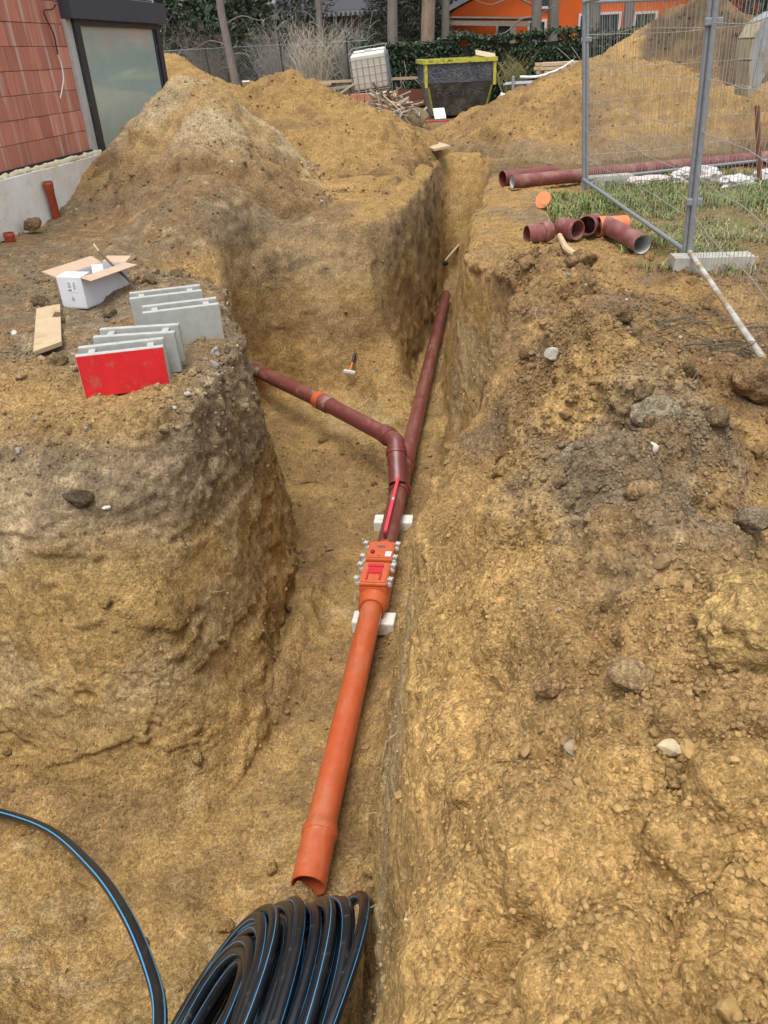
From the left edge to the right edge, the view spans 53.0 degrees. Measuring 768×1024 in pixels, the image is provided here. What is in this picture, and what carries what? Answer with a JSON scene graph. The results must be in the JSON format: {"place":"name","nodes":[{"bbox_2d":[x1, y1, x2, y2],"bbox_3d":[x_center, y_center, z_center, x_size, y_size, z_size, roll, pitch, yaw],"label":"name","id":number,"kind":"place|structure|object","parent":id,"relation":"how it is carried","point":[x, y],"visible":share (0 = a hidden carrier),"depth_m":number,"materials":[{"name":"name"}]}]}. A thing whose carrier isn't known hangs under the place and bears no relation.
{"place":"outdoors","nodes":[
{"label":"outdoors","id":0,"kind":"place"},
{"bbox_2d":[221,66,491,131],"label":"ground","id":1,"kind":"structure","parent":0,"point":[433,125],"depth_m":20.57,"materials":[{"name":"soil"}]},
{"bbox_2d":[0,0,167,241],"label":"brick house","id":2,"kind":"structure","parent":1,"relation":"on","point":[82,82],"depth_m":9.89,"materials":[{"name":"brick"}]},
{"bbox_2d":[153,0,208,72],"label":"conifer tree","id":3,"kind":"object","parent":1,"relation":"on","point":[171,30],"visible":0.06,"depth_m":29.15,"materials":[{"name":"green plant"}]},
{"bbox_2d":[168,11,231,79],"bbox_3d":[-6.298,-15.897,27.249,2.500,3.113,1.698,2,31,8],"label":"bare shrub","id":4,"kind":"object","parent":1,"relation":"on","point":[215,64],"visible":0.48,"depth_m":27.00,"materials":[{"name":"plant"}]},
{"bbox_2d":[164,53,236,86],"bbox_3d":[-5.048,-9.804,18.709,8.469,2.686,7.586,2,31,8],"label":"soil heap","id":5,"kind":"object","parent":1,"relation":"on","point":[176,65],"visible":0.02,"depth_m":17.68,"materials":[{"name":"soil"}]},
{"bbox_2d":[69,73,336,220],"bbox_3d":[-2.441,-5.027,11.115,5.948,2.329,7.674,2,31,8],"label":"soil heap","id":6,"kind":"object","parent":1,"relation":"on","point":[172,126],"visible":0.52,"depth_m":9.51,"materials":[{"name":"soil"}]},
{"bbox_2d":[153,0,286,82],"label":"tree","id":7,"kind":"object","parent":1,"relation":"on","point":[203,8],"visible":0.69,"depth_m":28.56,"materials":[{"name":"green plant"}]},
{"bbox_2d":[173,0,272,85],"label":"conifer tree","id":8,"kind":"object","parent":1,"relation":"on","point":[231,10],"visible":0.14,"depth_m":30.80,"materials":[{"name":"green plant"}]},
{"bbox_2d":[178,0,274,84],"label":"tree","id":9,"kind":"object","parent":1,"relation":"on","point":[230,58],"visible":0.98,"depth_m":24.97,"materials":[{"name":"brown plant"}]},
{"bbox_2d":[168,38,365,91],"bbox_3d":[-6.759,-14.723,26.352,12.551,2.054,0.111,2,31,8],"label":"chain link fence","id":10,"kind":"object","parent":1,"relation":"on","point":[209,69],"visible":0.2,"depth_m":25.70,"materials":[{"name":"metal"}]},
{"bbox_2d":[162,25,382,94],"bbox_3d":[-8.886,-17.392,30.636,17.671,2.905,7.007,2,31,8],"label":"distant wood","id":11,"kind":"object","parent":1,"relation":"on","point":[255,49],"visible":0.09,"depth_m":28.36,"materials":[{"name":"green plant"}]},
{"bbox_2d":[243,4,310,77],"bbox_3d":[-3.612,-15.778,26.608,2.373,3.324,2.042,21,39,35],"label":"bare shrub","id":12,"kind":"object","parent":1,"relation":"on","point":[276,64],"visible":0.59,"depth_m":26.47,"materials":[{"name":"plant"}]},
{"bbox_2d":[254,0,345,90],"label":"conifer tree","id":13,"kind":"object","parent":1,"relation":"on","point":[300,16],"visible":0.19,"depth_m":30.38,"materials":[{"name":"green plant"}]},
{"bbox_2d":[153,0,457,80],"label":"distant wood","id":14,"kind":"object","parent":1,"relation":"on","point":[265,5],"visible":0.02,"depth_m":36.33,"materials":[{"name":"green plant"}]},
{"bbox_2d":[279,4,343,87],"bbox_3d":[-2.297,-14.627,24.920,2.186,2.960,1.933,2,31,8],"label":"bare shrub","id":15,"kind":"object","parent":1,"relation":"on","point":[309,67],"visible":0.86,"depth_m":24.80,"materials":[{"name":"plant"}]},
{"bbox_2d":[290,0,340,85],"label":"tree","id":16,"kind":"object","parent":1,"relation":"on","point":[319,8],"visible":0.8,"depth_m":27.77,"materials":[{"name":"brown plant"}]},
{"bbox_2d":[272,0,400,89],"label":"grey roofed house","id":17,"kind":"structure","parent":1,"relation":"on","point":[353,7],"depth_m":32.54,"materials":[{"name":"grey"}]},
{"bbox_2d":[225,68,453,212],"bbox_3d":[-1.804,-5.870,12.528,5.948,2.291,8.868,2,31,8],"label":"soil heap","id":18,"kind":"object","parent":1,"relation":"on","point":[380,140],"visible":0.34,"depth_m":12.20,"materials":[{"name":"soil"}]},
{"bbox_2d":[313,6,377,94],"bbox_3d":[-1.250,-15.304,25.912,2.398,3.011,1.729,2,31,8],"label":"bare shrub","id":19,"kind":"object","parent":1,"relation":"on","point":[342,64],"visible":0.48,"depth_m":25.68,"materials":[{"name":"plant"}]},
{"bbox_2d":[318,76,417,82],"bbox_3d":[-0.805,-13.183,23.506,3.905,0.070,0.100,3,31,10],"label":"plank","id":20,"kind":"object","parent":1,"relation":"on","point":[393,78],"depth_m":23.50,"materials":[{"name":"brown wood"}]},
{"bbox_2d":[357,0,420,48],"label":"conifer tree","id":21,"kind":"object","parent":1,"relation":"on","point":[381,17],"visible":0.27,"depth_m":29.14,"materials":[{"name":"green plant"}]},
{"bbox_2d":[387,0,397,49],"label":"tree","id":22,"kind":"object","parent":1,"relation":"on","point":[392,25],"visible":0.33,"depth_m":26.23,"materials":[{"name":"grey plant"}]},
{"bbox_2d":[358,82,431,127],"bbox_3d":[0.100,-9.758,18.817,2.117,1.374,2.105,2,31,8],"label":"root pile","id":23,"kind":"object","parent":1,"relation":"on","point":[406,110],"visible":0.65,"depth_m":18.48,"materials":[{"name":"brown wood"}]},
{"bbox_2d":[392,89,424,104],"bbox_3d":[1.107,-13.066,24.226,1.700,0.450,0.020,2,31,8],"label":"barrier mesh","id":24,"kind":"object","parent":1,"relation":"on","point":[414,95],"visible":0.36,"depth_m":24.22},
{"bbox_2d":[399,0,456,46],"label":"conifer tree","id":25,"kind":"object","parent":1,"relation":"on","point":[417,14],"visible":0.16,"depth_m":30.25,"materials":[{"name":"green plant"}]},
{"bbox_2d":[421,0,434,41],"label":"tree","id":26,"kind":"object","parent":1,"relation":"on","point":[428,21],"visible":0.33,"depth_m":26.06,"materials":[{"name":"brown plant"}]},
{"bbox_2d":[441,0,449,46],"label":"tree","id":27,"kind":"object","parent":1,"relation":"on","point":[445,17],"visible":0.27,"depth_m":26.68,"materials":[{"name":"grey plant"}]},
{"bbox_2d":[416,56,497,115],"bbox_3d":[2.015,-12.237,22.078,1.990,1.361,3.170,-3,31,0],"label":"skip container","id":28,"kind":"object","parent":1,"relation":"on","point":[454,86],"visible":0.98,"depth_m":20.76,"materials":[{"name":"metal"}]},
{"bbox_2d":[436,16,530,42],"bbox_3d":[4.117,-19.513,32.706,4.196,2.776,3.010,2,31,8],"label":"wooden carport","id":29,"kind":"object","parent":1,"relation":"on","point":[501,21],"visible":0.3,"depth_m":30.91,"materials":[{"name":"brown wood"}]},
{"bbox_2d":[349,23,642,105],"bbox_3d":[7.411,-14.631,24.913,17.200,2.190,1.103,2,31,8],"label":"ivy hedge","id":30,"kind":"object","parent":1,"relation":"on","point":[403,58],"visible":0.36,"depth_m":25.03,"materials":[{"name":"green plant"}]},
{"bbox_2d":[496,48,538,92],"bbox_3d":[4.142,-14.069,24.770,1.776,1.582,1.396,2,31,8],"label":"bare shrub","id":31,"kind":"object","parent":1,"relation":"on","point":[509,75],"visible":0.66,"depth_m":24.62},
{"bbox_2d":[476,0,561,41],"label":"tree","id":32,"kind":"object","parent":1,"relation":"on","point":[535,17],"visible":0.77,"depth_m":26.42,"materials":[{"name":"brown plant"}]},
{"bbox_2d":[547,0,558,40],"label":"tree","id":33,"kind":"object","parent":1,"relation":"on","point":[553,17],"visible":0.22,"depth_m":26.73,"materials":[{"name":"grey plant"}]},
{"bbox_2d":[534,61,577,73],"bbox_3d":[4.809,-10.731,19.481,2.044,1.185,1.012,2,31,8],"label":"timber stack","id":34,"kind":"object","parent":1,"relation":"on","point":[545,67],"visible":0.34,"depth_m":18.93,"materials":[{"name":"brown wood"}]},
{"bbox_2d":[589,4,600,38],"bbox_3d":[7.266,-20.445,25.101,4.756,12.116,5.226,2,31,8],"label":"tree","id":35,"kind":"object","parent":1,"relation":"on","point":[598,9],"visible":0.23,"depth_m":26.70,"materials":[{"name":"grey plant"}]},
{"bbox_2d":[431,54,767,164],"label":"soil heap","id":36,"kind":"object","parent":1,"relation":"on","point":[541,141],"visible":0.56,"depth_m":12.81,"materials":[{"name":"soil"}]},
{"bbox_2d":[442,56,760,164],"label":"soil clods","id":37,"kind":"object","parent":36,"relation":"on","point":[574,90],"visible":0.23,"depth_m":13.16,"materials":[{"name":"soil"}]},
{"bbox_2d":[622,2,634,28],"bbox_3d":[8.546,-20.405,24.666,5.972,12.364,6.088,22,39,35],"label":"tree","id":38,"kind":"object","parent":1,"relation":"on","point":[630,10],"visible":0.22,"depth_m":26.57,"materials":[{"name":"grey plant"}]},
{"bbox_2d":[603,0,767,85],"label":"soil heap","id":39,"kind":"object","parent":1,"relation":"on","point":[656,24],"visible":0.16,"depth_m":16.33,"materials":[{"name":"soil"}]},
{"bbox_2d":[598,1,758,69],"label":"soil clods","id":40,"kind":"object","parent":39,"relation":"on","point":[673,29],"visible":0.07,"depth_m":16.52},
{"bbox_2d":[730,0,767,15],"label":"conifer tree","id":41,"kind":"object","parent":1,"relation":"on","point":[750,11],"visible":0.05,"depth_m":27.34,"materials":[{"name":"green plant"}]},
{"bbox_2d":[0,301,767,1023],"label":"trench ground","id":42,"kind":"structure","parent":0,"point":[34,989],"depth_m":2.22,"materials":[{"name":"soil"}]},
{"bbox_2d":[0,808,167,1023],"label":"water pipe","id":43,"kind":"object","parent":42,"relation":"on","point":[99,875],"visible":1,"depth_m":2.76,"materials":[{"name":"black plastic"}]},
{"bbox_2d":[171,891,370,1023],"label":"pipe coil","id":44,"kind":"object","parent":42,"relation":"on","point":[293,960],"visible":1,"depth_m":2.67,"materials":[{"name":"black plastic"}]},
{"bbox_2d":[291,601,382,895],"bbox_3d":[-0.224,1.232,4.694,0.192,0.192,2.263,2,31,8],"label":"drain pipe","id":45,"kind":"object","parent":42,"relation":"on","point":[319,833],"visible":0.95,"depth_m":4.29,"materials":[{"name":"orange plastic"}]},
{"bbox_2d":[353,540,400,616],"bbox_3d":[-0.042,0.478,5.868,0.295,0.294,0.770,2,31,8],"label":"backwater valve","id":46,"kind":"object","parent":45,"relation":"attached to","point":[375,582],"visible":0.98,"depth_m":5.70,"materials":[{"name":"orange plastic"}]},
{"bbox_2d":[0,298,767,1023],"bbox_3d":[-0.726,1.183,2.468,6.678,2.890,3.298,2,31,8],"label":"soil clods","id":47,"kind":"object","parent":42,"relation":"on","point":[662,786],"visible":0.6,"depth_m":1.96,"materials":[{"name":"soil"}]},
{"bbox_2d":[533,667,565,697],"bbox_3d":[0.379,0.387,1.760,0.075,0.055,0.072,2,31,8],"label":"soil clod","id":48,"kind":"object","parent":42,"relation":"on","point":[551,683],"visible":1,"depth_m":1.74,"materials":[{"name":"soil"}]},
{"bbox_2d":[544,347,558,360],"bbox_3d":[0.669,-0.619,3.005,0.088,0.056,0.059,2,31,8],"label":"stone","id":49,"kind":"object","parent":42,"relation":"on","point":[550,353],"visible":0.58,"depth_m":2.99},
{"bbox_2d":[606,656,655,694],"bbox_3d":[0.540,0.361,1.692,0.102,0.072,0.088,18,37,31],"label":"soil clod","id":50,"kind":"object","parent":42,"relation":"on","point":[626,674],"visible":0.94,"depth_m":1.67,"materials":[{"name":"soil"}]},
{"bbox_2d":[623,480,661,501],"bbox_3d":[0.715,-0.056,2.134,0.102,0.069,0.079,2,31,8],"label":"soil clod","id":51,"kind":"object","parent":42,"relation":"on","point":[635,490],"visible":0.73,"depth_m":2.11,"materials":[{"name":"soil"}]},
{"bbox_2d":[629,395,684,427],"bbox_3d":[0.865,-0.317,2.437,0.168,0.122,0.131,2,31,8],"label":"soil clod","id":52,"kind":"object","parent":42,"relation":"on","point":[660,406],"visible":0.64,"depth_m":2.40,"materials":[{"name":"soil"}]},
{"bbox_2d":[657,738,681,756],"bbox_3d":[0.553,0.460,1.489,0.036,0.030,0.040,-18,34,-24],"label":"stone","id":53,"kind":"object","parent":42,"relation":"on","point":[669,747],"visible":0.96,"depth_m":1.48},
{"bbox_2d":[689,568,767,673],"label":"soil clod","id":54,"kind":"object","parent":42,"relation":"on","point":[729,616],"visible":0.96,"depth_m":1.60,"materials":[{"name":"soil"}]},
{"bbox_2d":[733,506,767,534],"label":"soil clod","id":55,"kind":"object","parent":42,"relation":"on","point":[752,520],"visible":0.85,"depth_m":2.37,"materials":[{"name":"stone"}]},
{"bbox_2d":[0,238,767,774],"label":"trench ground","id":56,"kind":"structure","parent":0,"point":[236,506],"depth_m":4.67,"materials":[{"name":"soil"}]},
{"bbox_2d":[33,304,61,355],"bbox_3d":[-2.389,-1.315,5.480,0.173,0.028,1.154,-13,32,-16],"label":"plank","id":57,"kind":"object","parent":56,"relation":"on","point":[48,332],"visible":1,"depth_m":5.38,"materials":[{"name":"brown wood"}]},
{"bbox_2d":[62,490,93,507],"bbox_3d":[-1.647,-0.081,4.136,0.163,0.091,0.117,2,31,8],"label":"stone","id":58,"kind":"object","parent":56,"relation":"on","point":[80,498],"visible":1,"depth_m":4.10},
{"bbox_2d":[42,255,136,308],"bbox_3d":[-2.290,-1.849,6.157,0.438,0.278,0.661,11,34,22],"label":"cardboard box","id":59,"kind":"object","parent":56,"relation":"on","point":[87,282],"visible":0.97,"depth_m":6.02,"materials":[{"name":"cardboard"}]},
{"bbox_2d":[75,337,170,397],"bbox_3d":[-1.516,-0.849,4.505,0.485,0.250,0.195,-9,31,-10],"label":"formwork block","id":60,"kind":"object","parent":56,"relation":"on","point":[120,367],"depth_m":4.43,"materials":[{"name":"red concrete"}]},
{"bbox_2d":[93,323,185,371],"bbox_3d":[-1.496,-0.999,4.737,0.485,0.250,0.192,-4,31,-2],"label":"formwork block","id":61,"kind":"object","parent":56,"relation":"on","point":[170,333],"depth_m":4.68,"materials":[{"name":"grey concrete"}]},
{"bbox_2d":[129,284,202,325],"bbox_3d":[-1.506,-1.420,5.386,0.485,0.250,0.192,-11,32,-13],"label":"formwork block","id":62,"kind":"object","parent":56,"relation":"on","point":[138,299],"depth_m":5.28,"materials":[{"name":"grey concrete"}]},
{"bbox_2d":[142,297,223,343],"bbox_3d":[-1.322,-1.244,5.075,0.485,0.250,0.192,-11,32,-13],"label":"formwork block","id":63,"kind":"object","parent":56,"relation":"on","point":[195,319],"depth_m":5.00,"materials":[{"name":"grey concrete"}]},
{"bbox_2d":[352,611,395,635],"bbox_3d":[-0.072,0.816,5.646,0.312,0.110,0.146,2,31,8],"label":"support block","id":64,"kind":"object","parent":56,"relation":"on","point":[387,623],"depth_m":5.59,"materials":[{"name":"concrete"}]},
{"bbox_2d":[0,236,767,773],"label":"soil clods","id":65,"kind":"object","parent":56,"relation":"on","point":[532,352],"visible":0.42,"depth_m":5.00,"materials":[{"name":"soil"}]},
{"bbox_2d":[8,241,767,658],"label":"soil clods","id":66,"kind":"object","parent":56,"relation":"on","point":[528,261],"visible":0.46,"depth_m":5.57,"materials":[{"name":"soil"}]},
{"bbox_2d":[377,486,406,545],"bbox_3d":[0.074,0.059,6.628,0.160,0.160,1.040,2,31,8],"label":"drain pipe","id":67,"kind":"object","parent":56,"relation":"on","point":[396,518],"visible":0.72,"depth_m":6.56,"materials":[{"name":"red plastic"}]},
{"bbox_2d":[383,477,399,537],"bbox_3d":[0.079,-0.100,6.655,0.027,0.049,1.115,2,31,8],"label":"spirit level","id":68,"kind":"object","parent":67,"relation":"on","point":[389,515],"visible":0.74,"depth_m":6.51,"materials":[{"name":"red metal"}]},
{"bbox_2d":[374,515,412,531],"bbox_3d":[0.086,0.113,6.800,0.343,0.130,0.149,2,31,8],"label":"support block","id":69,"kind":"object","parent":56,"relation":"on","point":[406,522],"depth_m":6.74,"materials":[{"name":"concrete"}]},
{"bbox_2d":[557,233,574,255],"bbox_3d":[1.496,-2.194,6.340,0.095,0.093,0.571,-4,31,-2],"label":"wood splinter","id":70,"kind":"object","parent":56,"relation":"on","point":[567,249],"visible":0.83,"depth_m":6.25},
{"bbox_2d":[599,216,651,254],"bbox_3d":[2.171,-2.512,6.965,0.164,0.189,0.795,-6,31,-6],"label":"drain pipe","id":71,"kind":"object","parent":56,"relation":"on","point":[623,234],"visible":0.98,"depth_m":6.83,"materials":[{"name":"red plastic"}]},
{"bbox_2d":[639,313,767,357],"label":"dead branches","id":72,"kind":"object","parent":56,"relation":"on","point":[751,352],"visible":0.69,"depth_m":4.47,"materials":[{"name":"wood"}]},
{"bbox_2d":[667,251,755,273],"bbox_3d":[2.582,-1.956,6.083,0.620,0.150,0.210,0,31,5],"label":"fence foot","id":73,"kind":"object","parent":56,"relation":"on","point":[677,260],"visible":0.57,"depth_m":6.00},
{"bbox_2d":[685,0,767,357],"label":"fence panel","id":74,"kind":"object","parent":56,"relation":"on","point":[714,21],"visible":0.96,"depth_m":5.07,"materials":[{"name":"metal"}]},
{"bbox_2d":[730,357,767,402],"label":"soil clod","id":75,"kind":"object","parent":56,"relation":"on","point":[749,378],"visible":0.99,"depth_m":3.66,"materials":[{"name":"soil"}]},
{"bbox_2d":[0,151,767,441],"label":"trench ground","id":76,"kind":"structure","parent":0,"point":[289,275],"depth_m":9.03,"materials":[{"name":"soil"}]},
{"bbox_2d":[24,217,41,230],"bbox_3d":[-4.079,-3.339,8.929,0.213,0.141,0.169,-8,31,-8],"label":"soil clod","id":77,"kind":"object","parent":76,"relation":"on","point":[33,224],"visible":1,"depth_m":8.87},
{"bbox_2d":[42,181,60,219],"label":"drain pipe","id":78,"kind":"object","parent":76,"relation":"on","point":[51,197],"visible":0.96,"depth_m":9.40,"materials":[{"name":"orange plastic"}]},
{"bbox_2d":[71,77,337,224],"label":"soil clods","id":79,"kind":"object","parent":76,"relation":"on","point":[319,175],"visible":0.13,"depth_m":9.51,"materials":[{"name":"soil"}]},
{"bbox_2d":[253,363,335,413],"bbox_3d":[-1.318,-1.575,8.932,0.193,0.193,2.451,-24,37,-31],"label":"drain pipe","id":80,"kind":"object","parent":76,"relation":"on","point":[287,385],"visible":0.6,"depth_m":8.54,"materials":[{"name":"red plastic"}]},
{"bbox_2d":[324,398,381,438],"bbox_3d":[-0.305,-0.946,7.764,0.160,0.193,1.225,-22,36,-28],"label":"drain pipe","id":81,"kind":"object","parent":80,"relation":"attached to","point":[367,425],"visible":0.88,"depth_m":7.68,"materials":[{"name":"red plastic"}]},
{"bbox_2d":[239,73,447,262],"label":"soil clods","id":82,"kind":"object","parent":76,"relation":"on","point":[323,172],"visible":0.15,"depth_m":12.22,"materials":[{"name":"soil"}]},
{"bbox_2d":[2,154,765,440],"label":"soil clods","id":83,"kind":"object","parent":76,"relation":"on","point":[253,265],"visible":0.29,"depth_m":8.93,"materials":[{"name":"soil"}]},
{"bbox_2d":[90,194,703,1013],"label":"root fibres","id":84,"kind":"object","parent":76,"relation":"on","point":[402,592],"visible":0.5,"depth_m":3.56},
{"bbox_2d":[404,290,450,459],"bbox_3d":[0.606,-1.991,10.021,0.160,0.170,6.100,2,31,8],"label":"drain pipe","id":85,"kind":"object","parent":76,"relation":"on","point":[414,424],"visible":0.94,"depth_m":9.19,"materials":[{"name":"red plastic"}]},
{"bbox_2d":[386,443,414,498],"bbox_3d":[0.142,-0.435,7.203,0.246,0.447,0.620,2,31,8],"label":"wye fitting","id":86,"kind":"object","parent":85,"relation":"attached to","point":[401,462],"visible":0.91,"depth_m":7.06,"materials":[{"name":"red plastic"}]},
{"bbox_2d":[375,424,404,445],"bbox_3d":[0.077,-0.656,7.260,0.200,0.242,0.400,-15,33,-19],"label":"pipe bend","id":87,"kind":"object","parent":86,"relation":"attached to","point":[386,435],"visible":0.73,"depth_m":7.23,"materials":[{"name":"red plastic"}]},
{"bbox_2d":[499,165,557,186],"bbox_3d":[1.919,-4.466,10.213,0.800,0.208,0.208,-15,33,-19],"label":"drain pipe","id":88,"kind":"object","parent":76,"relation":"on","point":[504,177],"visible":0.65,"depth_m":10.14,"materials":[{"name":"red plastic"}]},
{"bbox_2d":[523,220,554,242],"bbox_3d":[1.439,-2.594,7.139,0.259,0.198,0.192,-10,32,-12],"label":"pipe elbow","id":89,"kind":"object","parent":76,"relation":"on","point":[543,231],"visible":0.97,"depth_m":7.07,"materials":[{"name":"plastic"}]},
{"bbox_2d":[535,191,551,208],"bbox_3d":[1.779,-3.473,8.566,0.184,0.181,0.118,24,40,38],"label":"orange plug","id":90,"kind":"object","parent":76,"relation":"on","point":[544,196],"visible":0.96,"depth_m":8.54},
{"bbox_2d":[554,217,584,239],"bbox_3d":[1.741,-2.662,7.220,0.192,0.191,0.252,-16,33,-20],"label":"pipe elbow","id":91,"kind":"object","parent":76,"relation":"on","point":[571,229],"visible":0.93,"depth_m":7.19,"materials":[{"name":"plastic"}]},
{"bbox_2d":[580,213,600,235],"bbox_3d":[1.967,-2.747,7.327,0.176,0.191,0.311,13,34,24],"label":"pipe coupling","id":92,"kind":"object","parent":76,"relation":"on","point":[588,220],"visible":0.84,"depth_m":7.37,"materials":[{"name":"red plastic"}]},
{"bbox_2d":[580,173,633,188],"bbox_3d":[2.819,-4.173,9.715,0.620,0.150,0.210,-7,31,-6],"label":"fence foot","id":93,"kind":"object","parent":76,"relation":"on","point":[609,177],"visible":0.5,"depth_m":9.63},
{"bbox_2d":[594,215,629,236],"bbox_3d":[2.170,-2.724,7.314,0.290,0.184,0.184,-8,31,-8],"label":"drain pipe","id":94,"kind":"object","parent":76,"relation":"on","point":[625,219],"visible":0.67,"depth_m":7.25,"materials":[{"name":"orange plastic"}]},
{"bbox_2d":[509,151,767,188],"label":"drain pipe","id":95,"kind":"object","parent":76,"relation":"on","point":[545,178],"visible":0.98,"depth_m":9.92,"materials":[{"name":"red plastic"}]},
{"bbox_2d":[620,174,671,185],"bbox_3d":[3.307,-4.149,9.627,0.744,0.122,0.248,-5,31,-4],"label":"plastic sack","id":96,"kind":"object","parent":76,"relation":"on","point":[651,177],"visible":0.46,"depth_m":9.54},
{"bbox_2d":[582,0,712,252],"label":"fence panel","id":97,"kind":"object","parent":76,"relation":"on","point":[687,214],"visible":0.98,"depth_m":6.92,"materials":[{"name":"metal"}]},
{"bbox_2d":[581,0,767,189],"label":"fence panel","id":98,"kind":"object","parent":76,"relation":"on","point":[588,39],"visible":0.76,"depth_m":9.33,"materials":[{"name":"metal"}]},
{"bbox_2d":[669,165,723,184],"bbox_3d":[3.867,-4.188,9.550,0.694,0.234,0.325,-8,31,-8],"label":"plastic sack","id":99,"kind":"object","parent":76,"relation":"on","point":[678,173],"visible":0.41,"depth_m":9.45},
{"bbox_2d":[717,173,756,188],"bbox_3d":[4.253,-3.988,9.256,0.449,0.162,0.297,2,31,8],"label":"plastic sack","id":100,"kind":"object","parent":76,"relation":"on","point":[734,182],"visible":0.67,"depth_m":9.18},
{"bbox_2d":[734,11,767,96],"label":"excavator bucket","id":101,"kind":"object","parent":76,"relation":"on","point":[756,62],"visible":0.81,"depth_m":10.21,"materials":[{"name":"grey metal"}]},
{"bbox_2d":[754,105,761,183],"bbox_3d":[4.424,-4.311,9.090,0.255,0.892,0.056,2,31,8],"label":"steel post","id":102,"kind":"object","parent":76,"relation":"on","point":[758,145],"visible":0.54,"depth_m":9.05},
{"bbox_2d":[437,0,762,45],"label":"orange house","id":103,"kind":"structure","parent":0,"point":[570,12],"depth_m":33.20,"materials":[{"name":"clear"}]},
{"bbox_2d":[577,11,621,38],"bbox_3d":[9.269,-20.817,33.192,1.780,1.230,0.120,2,31,8],"label":"window","id":104,"kind":"structure","parent":103,"relation":"in","point":[613,16],"depth_m":33.00,"materials":[{"name":"white glass"}]},
{"bbox_2d":[633,11,657,28],"bbox_3d":[11.152,-20.741,32.949,0.980,1.180,0.120,2,31,8],"label":"window","id":105,"kind":"structure","parent":103,"relation":"in","point":[639,15],"depth_m":32.75,"materials":[{"name":"white glass"}]},
{"bbox_2d":[533,166,767,277],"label":"grass","id":106,"kind":"structure","parent":0,"point":[594,197],"depth_m":8.41,"materials":[{"name":"plant"}]},
{"bbox_3d":[-0.242,-12.230,23.024,1.000,0.600,1.050,2,31,8],"label":"timber crib","id":107,"kind":"object","parent":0,"visible":0},
{"bbox_2d":[348,43,391,93],"bbox_3d":[-0.390,-12.902,22.518,1.165,1.386,1.189,0,31,5],"label":"water tank","id":108,"kind":"object","parent":107,"relation":"on","point":[369,67],"visible":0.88,"depth_m":22.12,"materials":[{"name":"white plastic"}]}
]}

